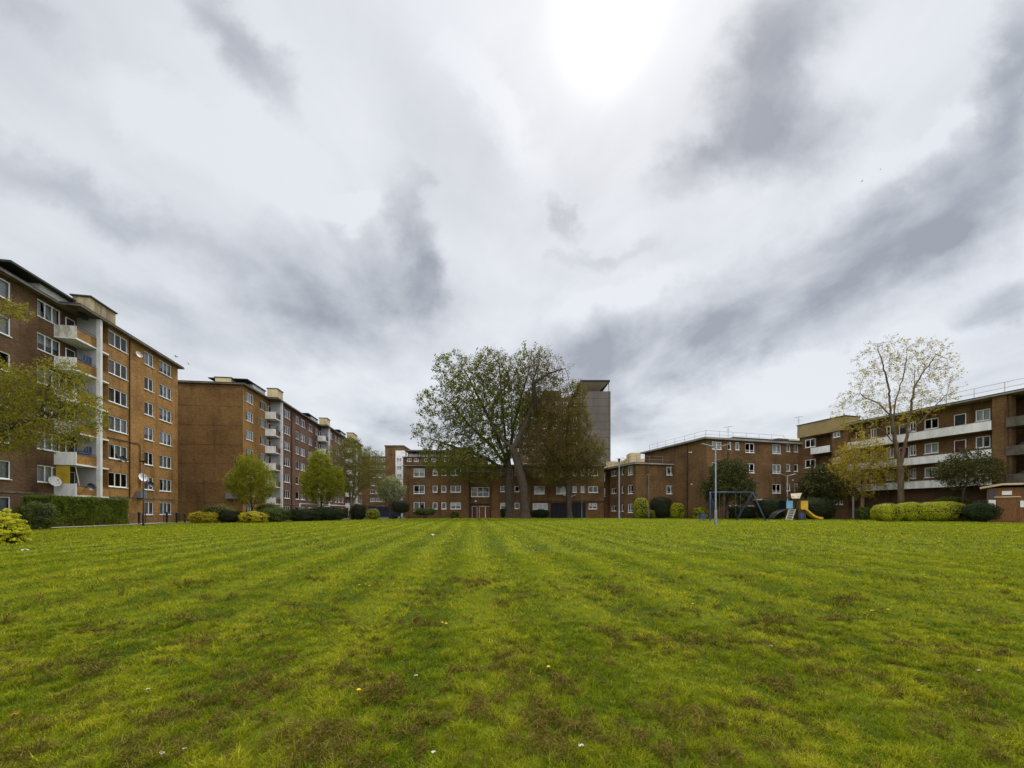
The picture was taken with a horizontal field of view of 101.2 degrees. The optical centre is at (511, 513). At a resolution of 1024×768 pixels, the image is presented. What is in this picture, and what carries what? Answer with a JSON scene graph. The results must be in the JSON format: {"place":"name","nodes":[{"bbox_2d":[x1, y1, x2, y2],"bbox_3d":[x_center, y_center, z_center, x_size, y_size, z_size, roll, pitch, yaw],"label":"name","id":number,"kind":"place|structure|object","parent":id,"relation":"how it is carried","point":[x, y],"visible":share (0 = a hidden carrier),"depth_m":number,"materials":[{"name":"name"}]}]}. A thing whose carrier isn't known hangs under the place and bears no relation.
{"place":"outdoors","nodes":[
{"label":"outdoors","id":0,"kind":"place"},
{"bbox_2d":[0,518,1023,767],"bbox_3d":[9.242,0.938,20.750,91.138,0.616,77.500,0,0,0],"label":"lawn","id":1,"kind":"structure","parent":0,"point":[658,728],"depth_m":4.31,"materials":[{"name":"green plant"}]},
{"bbox_2d":[0,508,32,543],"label":"euphorbia bush","id":2,"kind":"object","parent":1,"relation":"on","point":[12,530],"visible":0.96,"depth_m":14.58,"materials":[{"name":"yellow plant"}]},
{"bbox_2d":[6,497,59,529],"bbox_3d":[-32.709,-0.015,29.054,2.505,2.298,2.314,0,0,0],"label":"blossoming bush","id":3,"kind":"object","parent":1,"relation":"on","point":[35,514],"visible":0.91,"depth_m":28.60,"materials":[{"name":"green plant"}]},
{"bbox_2d":[218,510,242,522],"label":"dark shrub","id":4,"kind":"object","parent":1,"relation":"on","point":[228,516],"visible":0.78,"depth_m":46.88,"materials":[{"name":"green plant"}]},
{"bbox_2d":[217,450,279,510],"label":"young tree","id":5,"kind":"object","parent":1,"relation":"on","point":[261,474],"visible":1,"depth_m":49.42,"materials":[{"name":"green plant"}]},
{"bbox_2d":[288,507,322,520],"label":"wide shrub","id":6,"kind":"object","parent":1,"relation":"on","point":[305,514],"visible":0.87,"depth_m":49.28,"materials":[{"name":"green plant"}]},
{"bbox_2d":[296,448,348,520],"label":"young tree","id":7,"kind":"object","parent":1,"relation":"on","point":[322,476],"visible":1,"depth_m":53.28,"materials":[{"name":"green plant"}]},
{"bbox_2d":[317,506,349,520],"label":"wide shrub","id":8,"kind":"object","parent":1,"relation":"on","point":[330,513],"visible":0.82,"depth_m":51.84,"materials":[{"name":"green plant"}]},
{"bbox_2d":[350,503,366,519],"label":"dark shrub","id":9,"kind":"object","parent":1,"relation":"on","point":[358,511],"visible":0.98,"depth_m":56.94,"materials":[{"name":"green plant"}]},
{"bbox_2d":[633,497,647,518],"bbox_3d":[17.328,-0.798,56.469,2.107,2.979,1.879,0,0,0],"label":"clipped ball","id":10,"kind":"object","parent":1,"relation":"on","point":[640,505],"visible":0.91,"depth_m":55.92,"materials":[{"name":"green plant"}]},
{"bbox_2d":[649,496,672,517],"bbox_3d":[20.402,-0.886,57.745,3.237,3.135,2.938,0,0,0],"label":"dark shrub","id":11,"kind":"object","parent":1,"relation":"on","point":[660,506],"visible":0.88,"depth_m":56.83,"materials":[{"name":"green plant"}]},
{"bbox_2d":[700,443,730,524],"bbox_3d":[13.604,-1.914,28.088,1.900,5.591,0.320,0,0,0],"label":"lamp post","id":12,"kind":"object","parent":1,"relation":"on","point":[715,510],"visible":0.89,"depth_m":28.05,"materials":[{"name":"metal"}]},
{"bbox_2d":[697,456,759,518],"bbox_3d":[26.078,-3.203,50.984,6.732,7.771,6.687,0,0,28],"label":"evergreen tree","id":13,"kind":"object","parent":1,"relation":"on","point":[728,481],"visible":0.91,"depth_m":49.95,"materials":[{"name":"green plant"}]},
{"bbox_2d":[709,492,765,520],"bbox_3d":[21.706,-0.701,41.550,5.505,2.960,2.421,0,0,0],"label":"swing set","id":14,"kind":"object","parent":1,"relation":"on","point":[711,499],"visible":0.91,"depth_m":41.45,"materials":[{"name":"blue paint"}]},
{"bbox_2d":[755,498,787,518],"bbox_3d":[31.423,-0.642,50.831,3.590,2.676,3.238,0,0,0],"label":"dark shrub","id":15,"kind":"object","parent":1,"relation":"on","point":[768,506],"visible":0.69,"depth_m":50.00,"materials":[{"name":"green plant"}]},
{"bbox_2d":[768,493,822,519],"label":"play tower","id":16,"kind":"structure","parent":1,"relation":"on","point":[785,505],"depth_m":45.85,"materials":[{"name":"blue paint"}]},
{"bbox_2d":[0,0,1023,464],"label":"sky","id":17,"kind":"structure","parent":0,"point":[317,202],"materials":[{"name":"grey"}]},
{"bbox_2d":[132,517,968,524],"bbox_3d":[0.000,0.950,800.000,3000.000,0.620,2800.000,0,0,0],"label":"ground","id":18,"kind":"structure","parent":0,"point":[399,518],"depth_m":80.55,"materials":[{"name":"green plant"}]},
{"bbox_2d":[0,293,114,459],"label":"overhanging tree","id":19,"kind":"object","parent":18,"relation":"on","point":[8,427],"visible":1,"depth_m":24.39,"materials":[{"name":"green plant"}]},
{"bbox_2d":[20,493,131,528],"bbox_3d":[-36.359,-0.058,35.575,2.178,2.990,8.746,0,0,-9],"label":"clipped hedge","id":20,"kind":"object","parent":18,"relation":"on","point":[87,511],"visible":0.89,"depth_m":35.11,"materials":[{"name":"green plant"}]},
{"bbox_2d":[0,259,184,523],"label":"apartment block","id":21,"kind":"structure","parent":18,"relation":"on","point":[102,347],"depth_m":38.20,"materials":[{"name":"brick"}]},
{"bbox_2d":[0,496,9,514],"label":"window","id":22,"kind":"structure","parent":21,"relation":"in","point":[3,499],"depth_m":31.51,"materials":[{"name":"plastic"}]},
{"bbox_2d":[0,278,9,300],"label":"window","id":23,"kind":"structure","parent":21,"relation":"in","point":[3,284],"depth_m":31.54,"materials":[{"name":"plastic"}]},
{"bbox_2d":[0,460,11,479],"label":"window","id":24,"kind":"structure","parent":21,"relation":"in","point":[3,463],"depth_m":31.53,"materials":[{"name":"glass"}]},
{"bbox_2d":[0,314,11,337],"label":"window","id":25,"kind":"structure","parent":21,"relation":"in","point":[3,330],"depth_m":31.56,"materials":[{"name":"glass"}]},
{"bbox_2d":[37,465,55,482],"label":"window","id":26,"kind":"structure","parent":21,"relation":"in","point":[44,472],"depth_m":34.85,"materials":[{"name":"plastic"}]},
{"bbox_2d":[37,432,59,451],"bbox_3d":[-38.708,-5.955,35.068,0.350,1.450,2.322,0,0,-12],"label":"window","id":27,"kind":"structure","parent":21,"relation":"in","point":[47,449],"depth_m":35.13,"materials":[{"name":"plastic"}]},
{"bbox_2d":[37,365,59,387],"bbox_3d":[-38.708,-11.335,35.068,0.350,1.450,2.322,0,0,-12],"label":"window","id":28,"kind":"structure","parent":21,"relation":"in","point":[39,370],"depth_m":35.13,"materials":[{"name":"plastic"}]},
{"bbox_2d":[37,332,59,355],"bbox_3d":[-38.708,-14.025,35.068,0.350,1.450,2.322,0,0,-12],"label":"window","id":29,"kind":"structure","parent":21,"relation":"in","point":[42,339],"depth_m":35.22,"materials":[{"name":"plastic"}]},
{"bbox_2d":[37,299,59,324],"bbox_3d":[-38.708,-16.715,35.068,0.350,1.450,2.322,0,0,-12],"label":"window","id":30,"kind":"structure","parent":21,"relation":"in","point":[51,312],"depth_m":35.33,"materials":[{"name":"plastic"}]},
{"bbox_2d":[48,476,61,485],"bbox_3d":[-38.089,-2.729,34.995,0.807,0.855,0.609,0,0,-41],"label":"satellite dish","id":31,"kind":"object","parent":21,"relation":"attached to","point":[54,481],"visible":1,"depth_m":35.06,"materials":[{"name":"white metal"}]},
{"bbox_2d":[65,348,74,356],"bbox_3d":[-38.930,-13.410,37.055,0.070,2.100,0.950,0,0,-12],"label":"door","id":32,"kind":"structure","parent":21,"relation":"in","point":[68,352],"depth_m":36.95,"materials":[{"name":"paint"}]},
{"bbox_2d":[108,472,128,488],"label":"window","id":33,"kind":"structure","parent":21,"relation":"in","point":[109,472],"depth_m":41.21,"materials":[{"name":"plastic"}]},
{"bbox_2d":[108,415,128,434],"bbox_3d":[-38.465,-8.645,40.965,0.350,1.450,2.697,0,0,-12],"label":"window","id":34,"kind":"structure","parent":21,"relation":"in","point":[118,425],"depth_m":41.26,"materials":[{"name":"glass"}]},
{"bbox_2d":[109,387,127,407],"bbox_3d":[-38.465,-11.335,40.965,0.350,1.450,2.697,0,0,-12],"label":"window","id":35,"kind":"structure","parent":21,"relation":"in","point":[112,392],"depth_m":40.61,"materials":[{"name":"plastic"}]},
{"bbox_2d":[108,358,128,381],"bbox_3d":[-38.465,-14.025,40.965,0.350,1.450,2.697,0,0,-12],"label":"window","id":36,"kind":"structure","parent":21,"relation":"in","point":[112,364],"depth_m":40.57,"materials":[{"name":"glass"}]},
{"bbox_2d":[109,443,128,461],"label":"window","id":37,"kind":"structure","parent":21,"relation":"in","point":[119,450],"depth_m":41.27,"materials":[{"name":"glass"}]},
{"bbox_2d":[109,330,128,354],"bbox_3d":[-38.465,-16.715,40.965,0.350,1.450,2.697,0,0,-12],"label":"window","id":38,"kind":"structure","parent":21,"relation":"in","point":[112,336],"depth_m":40.67,"materials":[{"name":"plastic"}]},
{"bbox_2d":[144,502,152,514],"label":"window","id":39,"kind":"structure","parent":21,"relation":"in","point":[147,505],"depth_m":45.76,"materials":[{"name":"plastic"}]},
{"bbox_2d":[144,451,152,465],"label":"window","id":40,"kind":"structure","parent":21,"relation":"in","point":[145,453],"depth_m":45.61,"materials":[{"name":"plastic"}]},
{"bbox_2d":[144,477,153,490],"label":"window","id":41,"kind":"structure","parent":21,"relation":"in","point":[146,487],"depth_m":45.76,"materials":[{"name":"plastic"}]},
{"bbox_2d":[144,426,153,441],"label":"window","id":42,"kind":"structure","parent":21,"relation":"in","point":[147,430],"depth_m":45.62,"materials":[{"name":"plastic"}]},
{"bbox_2d":[144,351,153,368],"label":"window","id":43,"kind":"structure","parent":21,"relation":"in","point":[147,357],"depth_m":45.62,"materials":[{"name":"plastic"}]},
{"bbox_2d":[159,502,170,514],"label":"window","id":44,"kind":"structure","parent":21,"relation":"in","point":[163,507],"depth_m":48.82,"materials":[{"name":"plastic"}]},
{"bbox_2d":[159,479,170,491],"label":"window","id":45,"kind":"structure","parent":21,"relation":"in","point":[165,483],"depth_m":48.88,"materials":[{"name":"plastic"}]},
{"bbox_2d":[159,383,170,400],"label":"window","id":46,"kind":"structure","parent":21,"relation":"in","point":[165,390],"depth_m":48.88,"materials":[{"name":"plastic"}]},
{"bbox_2d":[159,455,171,469],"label":"window","id":47,"kind":"structure","parent":21,"relation":"in","point":[163,460],"depth_m":48.82,"materials":[{"name":"plastic"}]},
{"bbox_2d":[159,431,171,446],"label":"window","id":48,"kind":"structure","parent":21,"relation":"in","point":[163,437],"depth_m":48.82,"materials":[{"name":"plastic"}]},
{"bbox_2d":[159,407,171,423],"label":"window","id":49,"kind":"structure","parent":21,"relation":"in","point":[163,412],"depth_m":48.82,"materials":[{"name":"plastic"}]},
{"bbox_2d":[159,360,171,378],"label":"window","id":50,"kind":"structure","parent":21,"relation":"in","point":[162,365],"depth_m":48.82,"materials":[{"name":"plastic"}]},
{"bbox_2d":[139,461,147,525],"bbox_3d":[-31.993,-1.737,36.500,0.560,5.744,0.240,0,0,0],"label":"lamp post","id":51,"kind":"object","parent":18,"relation":"on","point":[143,519],"visible":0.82,"depth_m":36.47,"materials":[{"name":"black metal"}]},
{"bbox_2d":[133,511,179,523],"bbox_3d":[-37.219,0.384,43.850,0.060,1.281,7.376,0,0,-4],"label":"railing","id":52,"kind":"object","parent":18,"relation":"on","point":[134,517],"visible":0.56,"depth_m":43.83,"materials":[{"name":"black metal"}]},
{"bbox_2d":[188,511,218,522],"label":"golden bush","id":53,"kind":"object","parent":18,"relation":"on","point":[202,517],"visible":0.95,"depth_m":45.75,"materials":[{"name":"yellow plant"}]},
{"bbox_2d":[199,501,235,520],"bbox_3d":[-37.608,-0.275,53.918,4.406,2.654,3.836,0,0,0],"label":"olive shrub","id":54,"kind":"object","parent":18,"relation":"on","point":[216,508],"visible":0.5,"depth_m":52.91,"materials":[{"name":"green plant"}]},
{"bbox_2d":[238,511,269,522],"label":"golden bush","id":55,"kind":"object","parent":18,"relation":"on","point":[252,517],"visible":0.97,"depth_m":43.66,"materials":[{"name":"yellow plant"}]},
{"bbox_2d":[254,502,278,511],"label":"green shrub","id":56,"kind":"object","parent":18,"relation":"on","point":[267,505],"visible":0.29,"depth_m":51.02,"materials":[{"name":"green plant"}]},
{"bbox_2d":[178,376,363,520],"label":"apartment block","id":57,"kind":"structure","parent":18,"relation":"on","point":[222,421],"depth_m":59.02,"materials":[{"name":"brick"}]},
{"bbox_2d":[257,507,291,521],"bbox_3d":[-26.581,0.056,47.278,3.758,1.876,3.378,0,0,0],"label":"green shrub","id":58,"kind":"object","parent":18,"relation":"on","point":[280,514],"visible":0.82,"depth_m":46.43,"materials":[{"name":"green plant"}]},
{"bbox_2d":[326,433,386,519],"bbox_3d":[-21.632,-5.055,57.932,9.464,11.786,5.419,0,0,0],"label":"sparse tree","id":59,"kind":"object","parent":18,"relation":"on","point":[365,454],"visible":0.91,"depth_m":57.60,"materials":[{"name":"green plant"}]},
{"bbox_2d":[365,508,379,519],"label":"lime shrub","id":60,"kind":"object","parent":18,"relation":"on","point":[372,513],"visible":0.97,"depth_m":55.96,"materials":[{"name":"green plant"}]},
{"bbox_2d":[368,506,399,518],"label":"parked van","id":61,"kind":"object","parent":18,"relation":"on","point":[383,511],"visible":0.45,"depth_m":65.10,"materials":[{"name":"blue paint"}]},
{"bbox_2d":[361,445,410,516],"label":"apartment block","id":62,"kind":"structure","parent":18,"relation":"on","point":[394,456],"depth_m":126.50,"materials":[{"name":"brick"}]},
{"bbox_2d":[373,475,406,518],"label":"blossom tree","id":63,"kind":"object","parent":18,"relation":"on","point":[396,487],"visible":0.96,"depth_m":62.36,"materials":[{"name":"green plant"}]},
{"bbox_2d":[391,500,409,518],"bbox_3d":[-15.517,-0.587,58.659,2.647,2.834,2.393,0,0,0],"label":"topiary ball","id":64,"kind":"object","parent":18,"relation":"on","point":[400,506],"visible":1,"depth_m":57.91,"materials":[{"name":"green plant"}]},
{"bbox_2d":[413,507,436,517],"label":"green shrub","id":65,"kind":"object","parent":18,"relation":"on","point":[427,511],"visible":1,"depth_m":61.82,"materials":[{"name":"green plant"}]},
{"bbox_2d":[403,447,487,516],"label":"apartment block","id":66,"kind":"structure","parent":18,"relation":"on","point":[414,458],"depth_m":112.00,"materials":[{"name":"brick"}]},
{"bbox_2d":[410,341,564,517],"bbox_3d":[-3.442,-11.991,61.009,21.604,25.321,13.174,0,0,20],"label":"tree","id":67,"kind":"object","parent":18,"relation":"on","point":[458,415],"visible":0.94,"depth_m":59.81,"materials":[{"name":"green plant"}]},
{"bbox_2d":[402,453,644,518],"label":"apartment block","id":68,"kind":"structure","parent":18,"relation":"on","point":[445,497],"depth_m":68.00,"materials":[{"name":"brick"}]},
{"bbox_2d":[479,506,484,517],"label":"door","id":69,"kind":"structure","parent":68,"relation":"in","point":[481,508],"depth_m":69.24,"materials":[{"name":"plastic"}]},
{"bbox_2d":[534,486,544,493],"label":"window","id":70,"kind":"structure","parent":68,"relation":"in","point":[536,491],"depth_m":68.24,"materials":[{"name":"plastic"}]},
{"bbox_2d":[533,503,547,509],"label":"window","id":71,"kind":"structure","parent":68,"relation":"in","point":[542,506],"depth_m":68.61,"materials":[{"name":"plastic"}]},
{"bbox_2d":[551,503,566,517],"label":"garage door","id":72,"kind":"structure","parent":68,"relation":"in","point":[558,510],"depth_m":68.45,"materials":[{"name":"blue paint"}]},
{"bbox_2d":[572,503,584,517],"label":"garage door","id":73,"kind":"structure","parent":68,"relation":"in","point":[580,506],"depth_m":68.45,"materials":[{"name":"blue paint"}]},
{"bbox_2d":[476,341,575,518],"bbox_3d":[1.809,-11.413,57.131,13.775,24.294,6.854,0,0,0],"label":"pollarded tree","id":74,"kind":"object","parent":18,"relation":"on","point":[521,478],"visible":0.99,"depth_m":56.74,"materials":[{"name":"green plant"}]},
{"bbox_2d":[531,509,550,517],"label":"dark shrub","id":75,"kind":"object","parent":18,"relation":"on","point":[540,513],"visible":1,"depth_m":65.41,"materials":[{"name":"green plant"}]},
{"bbox_2d":[518,378,610,517],"bbox_3d":[7.517,-9.668,62.068,14.112,20.711,9.614,0,0,0],"label":"conical tree","id":76,"kind":"object","parent":18,"relation":"on","point":[570,458],"visible":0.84,"depth_m":60.89,"materials":[{"name":"green plant"}]},
{"bbox_2d":[519,380,610,495],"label":"tower block","id":77,"kind":"structure","parent":18,"relation":"on","point":[598,402],"depth_m":147.50,"materials":[{"name":"grey concrete"}]},
{"bbox_2d":[618,458,619,518],"bbox_3d":[12.739,-2.917,50.000,0.333,7.361,0.333,0,0,23],"label":"lamp post","id":78,"kind":"object","parent":18,"relation":"on","point":[619,490],"visible":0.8,"depth_m":49.94,"materials":[{"name":"metal"}]},
{"bbox_2d":[643,510,655,518],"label":"grey shrub","id":79,"kind":"object","parent":18,"relation":"on","point":[651,514],"visible":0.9,"depth_m":54.41,"materials":[{"name":"green plant"}]},
{"bbox_2d":[670,503,684,518],"bbox_3d":[22.205,-0.405,56.484,2.073,2.227,1.804,0,0,0],"label":"clipped ball","id":80,"kind":"object","parent":18,"relation":"on","point":[677,510],"visible":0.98,"depth_m":55.92,"materials":[{"name":"green plant"}]},
{"bbox_2d":[693,507,707,518],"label":"lime shrub","id":81,"kind":"object","parent":18,"relation":"on","point":[698,510],"visible":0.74,"depth_m":54.01,"materials":[{"name":"green plant"}]},
{"bbox_2d":[604,430,802,518],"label":"apartment block","id":82,"kind":"structure","parent":18,"relation":"on","point":[678,472],"depth_m":59.83,"materials":[{"name":"brick"}]},
{"bbox_2d":[772,444,779,453],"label":"window","id":83,"kind":"structure","parent":82,"relation":"in","point":[775,448],"depth_m":59.38,"materials":[{"name":"plastic"}]},
{"bbox_2d":[772,464,780,473],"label":"window","id":84,"kind":"structure","parent":82,"relation":"in","point":[775,467],"depth_m":59.38,"materials":[{"name":"plastic"}]},
{"bbox_2d":[729,506,757,518],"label":"clipped hedge","id":85,"kind":"object","parent":18,"relation":"on","point":[748,512],"visible":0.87,"depth_m":55.36,"materials":[{"name":"green plant"}]},
{"bbox_2d":[799,497,838,519],"bbox_3d":[36.224,-0.664,49.930,4.035,2.801,3.561,0,0,0],"label":"dark shrub","id":86,"kind":"object","parent":18,"relation":"on","point":[821,507],"visible":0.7,"depth_m":48.72,"materials":[{"name":"green plant"}]},
{"bbox_2d":[793,462,859,503],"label":"evergreen tree","id":87,"kind":"object","parent":18,"relation":"on","point":[820,479],"visible":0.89,"depth_m":50.84,"materials":[{"name":"green plant"}]},
{"bbox_2d":[855,506,870,519],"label":"green shrub","id":88,"kind":"object","parent":18,"relation":"on","point":[862,512],"visible":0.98,"depth_m":46.00,"materials":[{"name":"green plant"}]},
{"bbox_2d":[825,431,916,505],"bbox_3d":[42.034,-4.497,48.979,9.978,10.360,7.038,0,0,0],"label":"yellow tree","id":89,"kind":"object","parent":18,"relation":"on","point":[856,466],"visible":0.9,"depth_m":48.30,"materials":[{"name":"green plant"}]},
{"bbox_2d":[870,503,904,521],"bbox_3d":[34.817,-0.128,39.059,2.384,1.780,2.164,0,0,0],"label":"clipped ball","id":90,"kind":"object","parent":18,"relation":"on","point":[887,512],"visible":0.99,"depth_m":38.45,"materials":[{"name":"green plant"}]},
{"bbox_2d":[828,332,967,504],"bbox_3d":[40.286,-9.139,44.036,13.734,19.676,5.202,0,0,0],"label":"airy tree","id":91,"kind":"object","parent":18,"relation":"on","point":[900,478],"visible":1,"depth_m":43.91,"materials":[{"name":"green plant"}]},
{"bbox_2d":[796,378,1023,520],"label":"apartment block","id":92,"kind":"structure","parent":18,"relation":"on","point":[994,423],"depth_m":46.37,"materials":[{"name":"brick"}]},
{"bbox_2d":[923,442,938,454],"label":"window","id":93,"kind":"structure","parent":92,"relation":"in","point":[930,448],"depth_m":46.74,"materials":[{"name":"plastic"}]},
{"bbox_2d":[924,467,937,477],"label":"window","id":94,"kind":"structure","parent":92,"relation":"in","point":[926,474],"depth_m":47.09,"materials":[{"name":"plastic"}]},
{"bbox_2d":[954,413,965,425],"bbox_3d":[47.159,-9.428,44.260,0.070,2.100,0.950,0,0,-16],"label":"door","id":95,"kind":"structure","parent":92,"relation":"in","point":[959,419],"depth_m":44.25,"materials":[{"name":"paint"}]},
{"bbox_2d":[954,439,965,452],"bbox_3d":[47.159,-6.711,44.260,0.070,2.100,0.950,0,0,-16],"label":"door","id":96,"kind":"structure","parent":92,"relation":"in","point":[961,443],"depth_m":44.30,"materials":[{"name":"red paint"}]},
{"bbox_2d":[976,435,989,448],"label":"window","id":97,"kind":"structure","parent":92,"relation":"in","point":[980,441],"depth_m":42.87,"materials":[{"name":"plastic"}]},
{"bbox_2d":[976,408,990,421],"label":"window","id":98,"kind":"structure","parent":92,"relation":"in","point":[981,415],"depth_m":42.69,"materials":[{"name":"plastic"}]},
{"bbox_2d":[897,502,925,520],"bbox_3d":[37.427,-0.189,39.597,2.490,1.896,2.234,0,0,0],"label":"clipped ball","id":99,"kind":"object","parent":18,"relation":"on","point":[913,512],"visible":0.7,"depth_m":38.86,"materials":[{"name":"green plant"}]},
{"bbox_2d":[920,501,965,521],"bbox_3d":[39.965,-0.234,39.149,5.118,1.958,2.550,0,0,0],"label":"clipped ball","id":100,"kind":"object","parent":18,"relation":"on","point":[943,511],"visible":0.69,"depth_m":38.35,"materials":[{"name":"green plant"}]},
{"bbox_2d":[931,497,972,519],"bbox_3d":[45.164,-0.537,43.089,4.472,2.550,2.307,0,0,0],"label":"clipped ball","id":101,"kind":"object","parent":18,"relation":"on","point":[957,499],"visible":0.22,"depth_m":42.57,"materials":[{"name":"green plant"}]},
{"bbox_2d":[928,445,1010,520],"bbox_3d":[43.975,-3.013,40.451,5.741,7.459,5.577,0,0,0],"label":"evergreen tree","id":102,"kind":"object","parent":18,"relation":"on","point":[973,465],"visible":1,"depth_m":39.92,"materials":[{"name":"green plant"}]},
{"bbox_2d":[958,499,1003,521],"bbox_3d":[42.492,-0.271,37.202,5.862,2.121,2.930,0,0,0],"label":"dark shrub","id":103,"kind":"object","parent":18,"relation":"on","point":[982,511],"visible":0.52,"depth_m":36.54,"materials":[{"name":"green plant"}]},
{"bbox_2d":[980,483,1023,522],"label":"timber pavilion","id":104,"kind":"structure","parent":18,"relation":"on","point":[1010,501],"depth_m":35.77,"materials":[{"name":"brown wood"}]},
{"bbox_2d":[997,498,1017,520],"bbox_3d":[42.120,-0.350,35.764,0.100,1.900,1.200,0,0,-41],"label":"door","id":105,"kind":"structure","parent":104,"relation":"in","point":[1010,506],"depth_m":35.71,"materials":[{"name":"wood"}]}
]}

